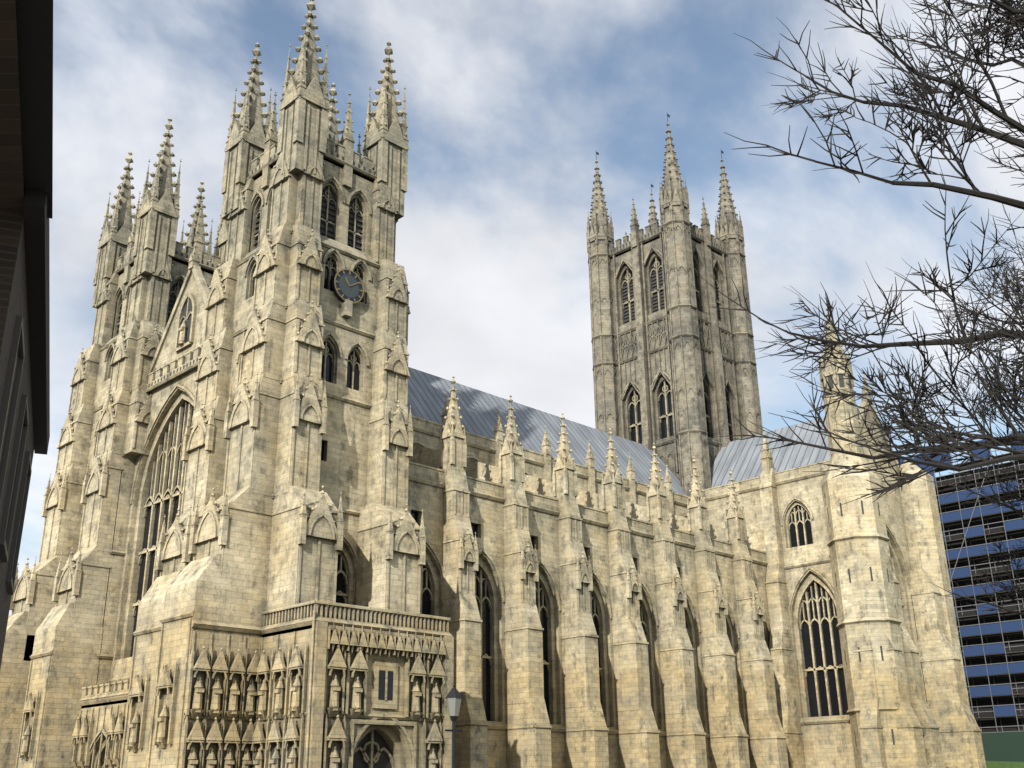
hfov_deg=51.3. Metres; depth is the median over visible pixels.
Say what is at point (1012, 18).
tree bark
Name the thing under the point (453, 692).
black lamp post
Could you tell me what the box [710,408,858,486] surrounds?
roof
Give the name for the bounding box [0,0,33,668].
building
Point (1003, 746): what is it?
scaffold hoarding
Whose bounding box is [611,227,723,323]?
bell harry louvre
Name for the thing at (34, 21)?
gate range roof
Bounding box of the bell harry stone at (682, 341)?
[586,123,762,496]
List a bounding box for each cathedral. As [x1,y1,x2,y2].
[0,0,985,767]
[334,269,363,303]
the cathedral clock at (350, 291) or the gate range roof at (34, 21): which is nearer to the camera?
the gate range roof at (34, 21)
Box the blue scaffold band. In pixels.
[898,431,1023,716]
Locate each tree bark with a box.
[700,0,1023,505]
[833,204,1023,653]
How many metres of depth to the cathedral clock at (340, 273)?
63.19 m
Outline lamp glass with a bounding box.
[446,697,461,715]
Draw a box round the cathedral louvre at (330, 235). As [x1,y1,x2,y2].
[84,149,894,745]
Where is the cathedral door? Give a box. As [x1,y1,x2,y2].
[106,731,391,767]
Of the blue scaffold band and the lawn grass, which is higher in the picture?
the blue scaffold band
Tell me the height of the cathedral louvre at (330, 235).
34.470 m
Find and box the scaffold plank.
[933,450,1023,718]
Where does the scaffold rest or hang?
on the ground
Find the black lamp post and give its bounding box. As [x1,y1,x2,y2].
[445,684,462,767]
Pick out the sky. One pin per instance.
(511, 105)
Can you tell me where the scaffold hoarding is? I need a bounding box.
[981,731,1023,761]
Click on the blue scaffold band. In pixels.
(988, 629)
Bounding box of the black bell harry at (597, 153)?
[596,114,723,191]
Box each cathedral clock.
[332,270,362,301]
[339,275,358,297]
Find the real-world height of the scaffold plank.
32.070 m
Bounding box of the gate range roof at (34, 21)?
[15,0,52,454]
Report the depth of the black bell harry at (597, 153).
120.43 m
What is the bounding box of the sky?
[9,0,1023,615]
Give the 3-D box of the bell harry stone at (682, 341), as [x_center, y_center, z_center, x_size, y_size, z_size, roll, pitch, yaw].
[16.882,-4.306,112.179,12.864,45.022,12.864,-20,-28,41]
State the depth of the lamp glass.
36.29 m
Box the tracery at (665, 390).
[616,248,734,443]
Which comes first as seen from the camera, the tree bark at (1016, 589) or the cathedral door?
the tree bark at (1016, 589)
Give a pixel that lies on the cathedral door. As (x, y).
(382, 762)
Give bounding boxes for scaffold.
[912,433,1023,732]
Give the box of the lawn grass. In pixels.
[986,761,1023,767]
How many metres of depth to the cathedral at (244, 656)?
67.48 m

